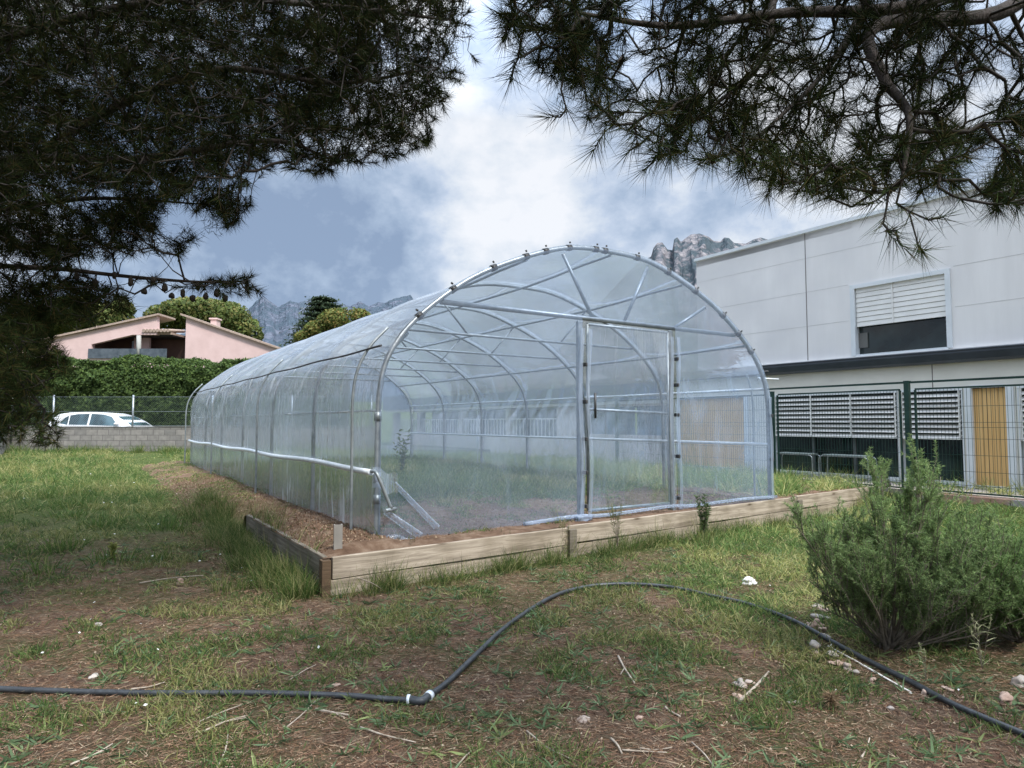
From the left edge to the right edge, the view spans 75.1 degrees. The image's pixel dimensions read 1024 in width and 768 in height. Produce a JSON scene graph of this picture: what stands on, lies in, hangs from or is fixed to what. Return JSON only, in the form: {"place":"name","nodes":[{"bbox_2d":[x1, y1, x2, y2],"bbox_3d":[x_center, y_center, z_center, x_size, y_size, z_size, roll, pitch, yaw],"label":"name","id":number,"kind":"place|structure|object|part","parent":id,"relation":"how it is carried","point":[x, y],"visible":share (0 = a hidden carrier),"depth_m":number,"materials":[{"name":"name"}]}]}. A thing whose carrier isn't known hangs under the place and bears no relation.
{"place":"outdoors","nodes":[
{"label":"outdoors","id":0,"kind":"place"},
{"bbox_2d":[17,313,293,367],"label":"pink house","id":1,"kind":"structure","parent":0,"point":[213,341],"depth_m":43.24,"materials":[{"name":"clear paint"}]},
{"bbox_2d":[180,295,412,401],"bbox_3d":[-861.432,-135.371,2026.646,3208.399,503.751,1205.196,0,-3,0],"label":"mountains","id":2,"kind":"structure","parent":0,"point":[274,320],"depth_m":2310.51,"materials":[{"name":"grey stone"}]},
{"bbox_2d":[381,445,489,452],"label":"road","id":3,"kind":"structure","parent":0,"point":[437,448],"depth_m":26.31,"materials":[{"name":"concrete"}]},
{"bbox_2d":[49,412,154,426],"bbox_3d":[-16.320,1.866,26.956,4.280,1.440,1.919,0,-3,0],"label":"parked car","id":4,"kind":"object","parent":3,"relation":"on","point":[99,419],"visible":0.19,"depth_m":26.31,"materials":[{"name":"white paint"}]},
{"bbox_3d":[-17.675,1.431,26.285,0.330,0.370,0.137,0,-3,0],"label":"side window","id":5,"kind":"part","parent":4,"relation":"part of","materials":[{"name":"blue glass"}]},
{"bbox_3d":[-17.115,1.402,26.298,0.750,0.450,0.167,0,-3,0],"label":"side window","id":6,"kind":"part","parent":4,"relation":"part of","materials":[{"name":"blue glass"}]},
{"bbox_3d":[-16.085,1.409,26.294,1.150,0.475,0.176,0,-3,0],"label":"side window","id":7,"kind":"part","parent":4,"relation":"part of","materials":[{"name":"blue glass"}]},
{"bbox_2d":[0,402,1023,767],"bbox_3d":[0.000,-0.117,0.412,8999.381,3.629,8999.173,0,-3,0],"label":"ground","id":8,"kind":"structure","parent":0,"point":[386,440],"depth_m":4.08,"materials":[{"name":"soil"}]},
{"bbox_2d":[0,437,6,454],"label":"block wall","id":9,"kind":"structure","parent":8,"relation":"on","point":[2,448],"depth_m":23.50,"materials":[{"name":"concrete"}]},
{"bbox_2d":[37,297,136,334],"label":"stone pine","id":10,"kind":"object","parent":8,"relation":"on","point":[74,327],"visible":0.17,"depth_m":63.42,"materials":[{"name":"green plant"}]},
{"bbox_2d":[70,743,112,765],"bbox_3d":[-1.871,1.656,2.976,0.022,0.012,0.198,-1,-4,22],"label":"stick","id":11,"kind":"object","parent":8,"relation":"on","point":[75,762],"visible":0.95,"depth_m":2.96,"materials":[{"name":"beige wood"}]},
{"bbox_2d":[88,673,98,679],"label":"stone","id":12,"kind":"object","parent":8,"relation":"on","point":[93,676],"visible":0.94,"depth_m":3.88,"materials":[{"name":"white stone"}]},
{"bbox_2d":[108,542,119,557],"bbox_3d":[-4.248,1.777,7.101,0.132,0.194,0.122,-2,-4,27],"label":"leafy weed","id":13,"kind":"object","parent":8,"relation":"on","point":[113,546],"visible":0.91,"depth_m":7.09,"materials":[{"name":"green plant"}]},
{"bbox_2d":[131,682,164,689],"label":"stick","id":14,"kind":"object","parent":8,"relation":"on","point":[145,687],"visible":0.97,"depth_m":3.74,"materials":[{"name":"beige wood"}]},
{"bbox_2d":[139,575,203,583],"bbox_3d":[-3.210,1.838,6.288,0.540,0.023,0.029,2,-4,-33],"label":"stick","id":15,"kind":"object","parent":8,"relation":"on","point":[168,578],"visible":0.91,"depth_m":6.26,"materials":[{"name":"brown wood"}]},
{"bbox_2d":[1,354,351,427],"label":"hedge","id":16,"kind":"object","parent":8,"relation":"on","point":[116,379],"visible":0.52,"depth_m":31.20,"materials":[{"name":"green plant"}]},
{"bbox_2d":[7,427,374,450],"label":"block wall","id":17,"kind":"structure","parent":8,"relation":"on","point":[120,437],"depth_m":24.93,"materials":[{"name":"concrete"}]},
{"bbox_2d":[24,395,375,426],"bbox_3d":[-12.000,1.208,25.102,13.804,1.580,0.071,0,-3,0],"label":"wire fence","id":18,"kind":"object","parent":17,"relation":"on","point":[133,412],"visible":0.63,"depth_m":25.08,"materials":[{"name":"metal"}]},
{"bbox_2d":[142,296,263,340],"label":"stone pine","id":19,"kind":"object","parent":8,"relation":"on","point":[235,317],"visible":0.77,"depth_m":60.65,"materials":[{"name":"green plant"}]},
{"bbox_2d":[200,705,240,721],"bbox_3d":[-1.484,1.678,3.400,0.013,0.013,0.232,-2,-4,34],"label":"stick","id":20,"kind":"object","parent":8,"relation":"on","point":[221,712],"visible":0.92,"depth_m":3.40,"materials":[{"name":"beige wood"}]},
{"bbox_2d":[219,734,228,763],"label":"stick","id":21,"kind":"object","parent":8,"relation":"on","point":[225,746],"visible":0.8,"depth_m":3.06,"materials":[{"name":"beige wood"}]},
{"bbox_2d":[202,715,246,731],"bbox_3d":[-1.414,1.675,3.287,0.032,0.017,0.233,-3,-4,40],"label":"stick","id":22,"kind":"object","parent":8,"relation":"on","point":[233,719],"visible":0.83,"depth_m":3.30,"materials":[{"name":"beige wood"}]},
{"bbox_2d":[0,0,481,454],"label":"pine tree","id":23,"kind":"object","parent":8,"relation":"on","point":[39,154],"visible":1,"depth_m":4.75,"materials":[{"name":"green plant"}]},
{"bbox_2d":[286,698,317,726],"bbox_3d":[-1.074,1.691,3.431,0.010,0.011,0.351,-1,-3,9],"label":"stick","id":24,"kind":"object","parent":8,"relation":"on","point":[299,716],"visible":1,"depth_m":3.37,"materials":[{"name":"beige wood"}]},
{"bbox_2d":[278,295,345,358],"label":"cedar tree","id":25,"kind":"object","parent":8,"relation":"on","point":[318,305],"visible":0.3,"depth_m":45.68,"materials":[{"name":"green plant"}]},
{"bbox_2d":[315,708,348,717],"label":"stick","id":26,"kind":"object","parent":8,"relation":"on","point":[337,713],"visible":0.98,"depth_m":3.41,"materials":[{"name":"beige wood"}]},
{"bbox_2d":[293,307,371,368],"bbox_3d":[-10.223,-0.479,38.099,4.600,7.981,2.620,0,-3,0],"label":"broadleaf tree","id":27,"kind":"object","parent":8,"relation":"on","point":[324,323],"visible":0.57,"depth_m":37.50,"materials":[{"name":"green plant"}]},
{"bbox_2d":[360,726,415,742],"bbox_3d":[-0.599,1.673,3.172,0.329,0.013,0.025,-2,-4,27],"label":"stick","id":28,"kind":"object","parent":8,"relation":"on","point":[386,735],"visible":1,"depth_m":3.16,"materials":[{"name":"beige wood"}]},
{"bbox_2d":[0,441,832,581],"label":"meadow grass","id":29,"kind":"structure","parent":8,"relation":"on","point":[141,449],"depth_m":11.51,"materials":[{"name":"green plant"}]},
{"bbox_2d":[23,482,959,705],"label":"flowers","id":30,"kind":"object","parent":8,"relation":"on","point":[145,704],"visible":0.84,"depth_m":4.29,"materials":[{"name":"white plant"}]},
{"bbox_2d":[142,458,869,599],"bbox_3d":[-2.388,2.217,15.404,10.785,0.546,17.012,2,-4,-33],"label":"soil bed","id":31,"kind":"object","parent":8,"relation":"on","point":[367,545],"visible":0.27,"depth_m":8.44,"materials":[{"name":"brown soil"}]},
{"bbox_2d":[333,524,342,549],"bbox_3d":[-1.570,1.508,5.997,0.075,0.480,0.050,1,-4,-20],"label":"marker peg","id":32,"kind":"object","parent":31,"relation":"on","point":[337,536],"visible":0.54,"depth_m":5.98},
{"bbox_2d":[393,428,410,473],"bbox_3d":[-2.281,1.427,13.844,0.379,1.028,0.360,1,-4,-22],"label":"sapling","id":33,"kind":"object","parent":31,"relation":"on","point":[403,457],"visible":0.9,"depth_m":13.85,"materials":[{"name":"green plant"}]},
{"bbox_2d":[184,241,778,538],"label":"polytunnel","id":34,"kind":"structure","parent":31,"relation":"on","point":[579,317],"depth_m":10.58,"materials":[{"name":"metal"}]},
{"bbox_2d":[586,323,670,511],"bbox_3d":[1.510,0.417,8.449,1.414,2.300,0.070,2,-4,-33],"label":"door","id":35,"kind":"structure","parent":34,"relation":"in","point":[595,409],"depth_m":8.38,"materials":[{"name":"metal"}]},
{"bbox_2d":[0,445,1023,767],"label":"grass","id":36,"kind":"structure","parent":8,"relation":"on","point":[128,481],"depth_m":6.18,"materials":[{"name":"green plant"}]},
{"bbox_2d":[694,494,711,531],"bbox_3d":[2.322,1.570,8.069,0.245,0.478,0.191,0,-3,0],"label":"leafy weed","id":37,"kind":"object","parent":36,"relation":"on","point":[705,509],"visible":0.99,"depth_m":8.07,"materials":[{"name":"green plant"}]},
{"bbox_2d":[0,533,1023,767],"bbox_3d":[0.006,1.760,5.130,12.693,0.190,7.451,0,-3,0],"label":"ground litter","id":38,"kind":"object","parent":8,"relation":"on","point":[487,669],"visible":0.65,"depth_m":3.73,"materials":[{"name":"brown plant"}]},
{"bbox_2d":[0,541,1023,767],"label":"weeds","id":39,"kind":"object","parent":8,"relation":"on","point":[928,754],"visible":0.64,"depth_m":3.73,"materials":[{"name":"green plant"}]},
{"bbox_2d":[0,582,1023,737],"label":"water pipe","id":40,"kind":"object","parent":8,"relation":"on","point":[428,695],"visible":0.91,"depth_m":3.65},
{"bbox_2d":[168,483,874,601],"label":"tall grass","id":41,"kind":"structure","parent":8,"relation":"on","point":[277,574],"depth_m":7.04,"materials":[{"name":"green plant"}]},
{"bbox_2d":[526,730,568,757],"bbox_3d":[0.164,1.682,3.100,0.015,0.018,0.327,2,-4,-36],"label":"stick","id":42,"kind":"object","parent":8,"relation":"on","point":[527,731],"visible":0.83,"depth_m":3.17,"materials":[{"name":"beige wood"}]},
{"bbox_2d":[246,486,873,596],"bbox_3d":[1.700,1.982,9.781,10.039,0.570,3.205,2,-4,-33],"label":"timber edging","id":43,"kind":"object","parent":8,"relation":"on","point":[342,566],"visible":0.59,"depth_m":7.07,"materials":[{"name":"beige wood"}]},
{"bbox_2d":[555,517,571,555],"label":"seed grass","id":44,"kind":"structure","parent":8,"relation":"on","point":[560,524],"depth_m":7.38,"materials":[{"name":"beige plant"}]},
{"bbox_2d":[576,715,590,723],"bbox_3d":[0.363,1.697,3.377,0.060,0.031,0.080,-3,-4,41],"label":"stone","id":45,"kind":"object","parent":8,"relation":"on","point":[582,717],"visible":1,"depth_m":3.36,"materials":[{"name":"beige stone"}]},
{"bbox_2d":[607,504,623,545],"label":"seed grass","id":46,"kind":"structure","parent":8,"relation":"on","point":[617,528],"depth_m":7.20,"materials":[{"name":"beige plant"}]},
{"bbox_2d":[610,737,622,753],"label":"stick","id":47,"kind":"object","parent":8,"relation":"on","point":[615,742],"visible":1,"depth_m":3.08,"materials":[{"name":"beige wood"}]},
{"bbox_2d":[617,655,635,683],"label":"stick","id":48,"kind":"object","parent":8,"relation":"on","point":[622,664],"visible":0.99,"depth_m":4.00,"materials":[{"name":"beige wood"}]},
{"bbox_2d":[635,715,643,720],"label":"stone","id":49,"kind":"object","parent":8,"relation":"on","point":[639,717],"visible":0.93,"depth_m":3.38,"materials":[{"name":"beige stone"}]},
{"bbox_2d":[622,749,666,752],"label":"stick","id":50,"kind":"object","parent":8,"relation":"on","point":[641,751],"visible":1,"depth_m":3.04,"materials":[{"name":"beige wood"}]},
{"bbox_2d":[640,747,671,750],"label":"stick","id":51,"kind":"object","parent":8,"relation":"on","point":[655,749],"visible":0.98,"depth_m":3.06,"materials":[{"name":"beige wood"}]},
{"bbox_2d":[664,706,680,716],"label":"stick","id":52,"kind":"object","parent":8,"relation":"on","point":[665,707],"visible":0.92,"depth_m":3.43,"materials":[{"name":"beige wood"}]},
{"bbox_2d":[691,742,714,766],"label":"stick","id":53,"kind":"object","parent":8,"relation":"on","point":[697,747],"visible":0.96,"depth_m":3.00,"materials":[{"name":"grey wood"}]},
{"bbox_2d":[383,174,1023,491],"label":"school building","id":54,"kind":"structure","parent":8,"relation":"on","point":[832,303],"depth_m":13.61,"materials":[{"name":"white concrete"}]},
{"bbox_2d":[775,391,900,481],"bbox_3d":[6.656,1.052,13.809,0.165,1.730,2.710,2,-4,-33],"label":"window","id":55,"kind":"structure","parent":54,"relation":"in","point":[861,431],"depth_m":13.69,"materials":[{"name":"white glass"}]},
{"bbox_2d":[849,268,952,356],"bbox_3d":[7.454,-1.301,12.787,0.170,1.490,1.860,2,-4,-33],"label":"window","id":56,"kind":"structure","parent":54,"relation":"in","point":[909,313],"depth_m":12.74,"materials":[{"name":"white glass"}]},
{"bbox_2d":[900,388,965,485],"bbox_3d":[7.707,0.959,12.199,0.165,1.730,1.080,2,-4,-33],"label":"window","id":57,"kind":"structure","parent":54,"relation":"in","point":[959,449],"depth_m":12.09,"materials":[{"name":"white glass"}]},
{"bbox_2d":[1016,386,1023,487],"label":"window","id":58,"kind":"structure","parent":54,"relation":"in","point":[1020,390],"depth_m":11.01,"materials":[{"name":"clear glass"}]},
{"bbox_2d":[732,693,742,698],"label":"stone","id":59,"kind":"object","parent":8,"relation":"on","point":[736,695],"visible":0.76,"depth_m":3.62,"materials":[{"name":"beige stone"}]},
{"bbox_2d":[732,678,747,687],"bbox_3d":[1.307,1.707,3.794,0.080,0.058,0.082,1,-4,-23],"label":"stone","id":60,"kind":"object","parent":8,"relation":"on","point":[738,682],"visible":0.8,"depth_m":3.78,"materials":[{"name":"grey stone"}]},
{"bbox_2d":[742,576,756,584],"bbox_3d":[2.211,1.845,6.208,0.150,0.101,0.081,0,-3,0],"label":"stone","id":61,"kind":"object","parent":8,"relation":"on","point":[751,580],"visible":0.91,"depth_m":6.19,"materials":[{"name":"white stone"}]},
{"bbox_2d":[476,0,1023,277],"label":"pine tree","id":62,"kind":"object","parent":8,"relation":"on","point":[572,25],"visible":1,"depth_m":2.20,"materials":[{"name":"green plant"}]},
{"bbox_2d":[745,679,754,684],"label":"stone","id":63,"kind":"object","parent":8,"relation":"on","point":[747,681],"visible":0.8,"depth_m":3.80,"materials":[{"name":"beige stone"}]},
{"bbox_2d":[738,671,769,702],"bbox_3d":[1.377,1.705,3.764,0.020,0.021,0.537,-2,-4,37],"label":"stick","id":64,"kind":"object","parent":8,"relation":"on","point":[754,687],"visible":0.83,"depth_m":3.72,"materials":[{"name":"beige wood"}]},
{"bbox_2d":[808,640,820,653],"bbox_3d":[1.987,1.742,4.377,0.105,0.112,0.094,3,-4,-42],"label":"stone","id":65,"kind":"object","parent":8,"relation":"on","point":[814,643],"visible":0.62,"depth_m":4.35,"materials":[{"name":"grey stone"}]},
{"bbox_2d":[811,618,824,626],"bbox_3d":[2.260,1.774,4.928,0.092,0.076,0.090,1,-3,-15],"label":"stone","id":66,"kind":"object","parent":8,"relation":"on","point":[815,624],"visible":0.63,"depth_m":4.91,"materials":[{"name":"grey stone"}]},
{"bbox_2d":[810,613,828,619],"bbox_3d":[2.345,1.783,5.069,0.112,0.066,0.130,2,-4,-29],"label":"stone","id":67,"kind":"object","parent":8,"relation":"on","point":[813,615],"visible":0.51,"depth_m":5.05,"materials":[{"name":"grey stone"}]},
{"bbox_2d":[818,627,826,631],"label":"stone","id":68,"kind":"object","parent":8,"relation":"on","point":[823,629],"visible":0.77,"depth_m":4.78,"materials":[{"name":"grey stone"}]},
{"bbox_2d":[819,607,830,613],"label":"stone","id":69,"kind":"object","parent":8,"relation":"on","point":[823,610],"visible":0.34,"depth_m":5.23,"materials":[{"name":"grey stone"}]},
{"bbox_2d":[820,689,844,709],"bbox_3d":[1.665,1.647,3.474,0.144,0.134,0.132,0,-3,0],"label":"dry clump","id":70,"kind":"object","parent":8,"relation":"on","point":[830,697],"visible":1,"depth_m":3.46,"materials":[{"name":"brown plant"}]},
{"bbox_2d":[826,650,838,656],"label":"stone","id":71,"kind":"object","parent":8,"relation":"on","point":[829,651],"visible":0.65,"depth_m":4.28,"materials":[{"name":"grey stone"}]},
{"bbox_2d":[828,660,843,666],"bbox_3d":[2.015,1.740,4.138,0.094,0.052,0.067,-3,-5,44],"label":"stone","id":72,"kind":"object","parent":8,"relation":"on","point":[833,662],"visible":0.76,"depth_m":4.12,"materials":[{"name":"beige stone"}]},
{"bbox_2d":[841,662,851,670],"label":"stone","id":73,"kind":"object","parent":8,"relation":"on","point":[845,665],"visible":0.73,"depth_m":4.07,"materials":[{"name":"beige stone"}]},
{"bbox_2d":[850,669,859,674],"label":"stone","id":74,"kind":"object","parent":8,"relation":"on","point":[856,671],"visible":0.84,"depth_m":3.98,"materials":[{"name":"grey stone"}]},
{"bbox_2d":[827,645,910,691],"bbox_3d":[2.172,1.736,4.083,0.014,0.013,0.777,0,-3,-7],"label":"white rod","id":75,"kind":"object","parent":8,"relation":"on","point":[886,678],"visible":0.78,"depth_m":4.01,"materials":[{"name":"white plastic"}]},
{"bbox_2d":[868,677,875,683],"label":"stone","id":76,"kind":"object","parent":8,"relation":"on","point":[871,679],"visible":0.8,"depth_m":3.86,"materials":[{"name":"beige stone"}]},
{"bbox_2d":[886,706,894,710],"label":"stone","id":77,"kind":"object","parent":8,"relation":"on","point":[890,708],"visible":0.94,"depth_m":3.45,"materials":[{"name":"white stone"}]},
{"bbox_2d":[783,434,1023,651],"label":"rosemary bush","id":78,"kind":"object","parent":8,"relation":"on","point":[880,581],"visible":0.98,"depth_m":4.33,"materials":[{"name":"green plant"}]},
{"bbox_2d":[916,642,928,679],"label":"seed grass","id":79,"kind":"structure","parent":8,"relation":"on","point":[924,652],"depth_m":3.91,"materials":[{"name":"green plant"}]},
{"bbox_2d":[921,689,927,696],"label":"stone","id":80,"kind":"object","parent":8,"relation":"on","point":[923,691],"visible":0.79,"depth_m":3.66,"materials":[{"name":"beige stone"}]},
{"bbox_2d":[941,686,953,691],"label":"stone","id":81,"kind":"object","parent":8,"relation":"on","point":[949,688],"visible":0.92,"depth_m":3.73,"materials":[{"name":"beige stone"}]},
{"bbox_2d":[919,492,1023,507],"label":"kerb wall","id":82,"kind":"structure","parent":8,"relation":"on","point":[975,499],"depth_m":10.34,"materials":[{"name":"concrete"}]},
{"bbox_2d":[615,376,1023,497],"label":"fence","id":83,"kind":"object","parent":82,"relation":"on","point":[907,408],"visible":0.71,"depth_m":12.15,"materials":[{"name":"metal"}]},
{"bbox_2d":[932,499,1023,641],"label":"bush","id":84,"kind":"object","parent":8,"relation":"on","point":[1002,598],"visible":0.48,"depth_m":4.33,"materials":[{"name":"green plant"}]},
{"bbox_2d":[966,612,992,668],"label":"seed grass","id":85,"kind":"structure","parent":8,"relation":"on","point":[979,653],"depth_m":4.06,"materials":[{"name":"green plant"}]},
{"bbox_2d":[999,691,1013,704],"bbox_3d":[2.641,1.694,3.567,0.090,0.072,0.079,0,-3,0],"label":"stone","id":86,"kind":"object","parent":8,"relation":"on","point":[1005,696],"visible":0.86,"depth_m":3.55,"materials":[{"name":"beige stone"}]},
{"bbox_2d":[1009,674,1023,687],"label":"stone","id":87,"kind":"object","parent":8,"relation":"on","point":[1019,679],"visible":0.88,"depth_m":3.79,"materials":[{"name":"grey stone"}]},
{"bbox_2d":[0,0,1023,333],"label":"sky","id":88,"kind":"structure","parent":0,"point":[490,188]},
{"bbox_2d":[649,234,766,287],"bbox_3d":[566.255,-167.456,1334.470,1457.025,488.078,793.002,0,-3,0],"label":"mountain","id":89,"kind":"structure","parent":0,"point":[679,257],"depth_m":1637.37,"materials":[{"name":"grey stone"}]},
{"bbox_2d":[486,453,1023,499],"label":"pavement","id":90,"kind":"structure","parent":0,"point":[897,490],"depth_m":11.41,"materials":[{"name":"grey concrete"}]},
{"bbox_2d":[776,452,821,477],"bbox_3d":[6.012,1.706,14.050,0.340,0.508,0.923,2,-4,-33],"label":"bike rack","id":91,"kind":"object","parent":90,"relation":"on","point":[797,453],"visible":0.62,"depth_m":13.83,"materials":[{"name":"metal"}]},
{"bbox_2d":[818,454,877,482],"bbox_3d":[6.612,1.653,13.130,0.340,0.508,1.023,2,-4,-33],"label":"bike rack","id":92,"kind":"object","parent":90,"relation":"on","point":[847,455],"visible":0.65,"depth_m":13.12,"materials":[{"name":"metal"}]}
]}

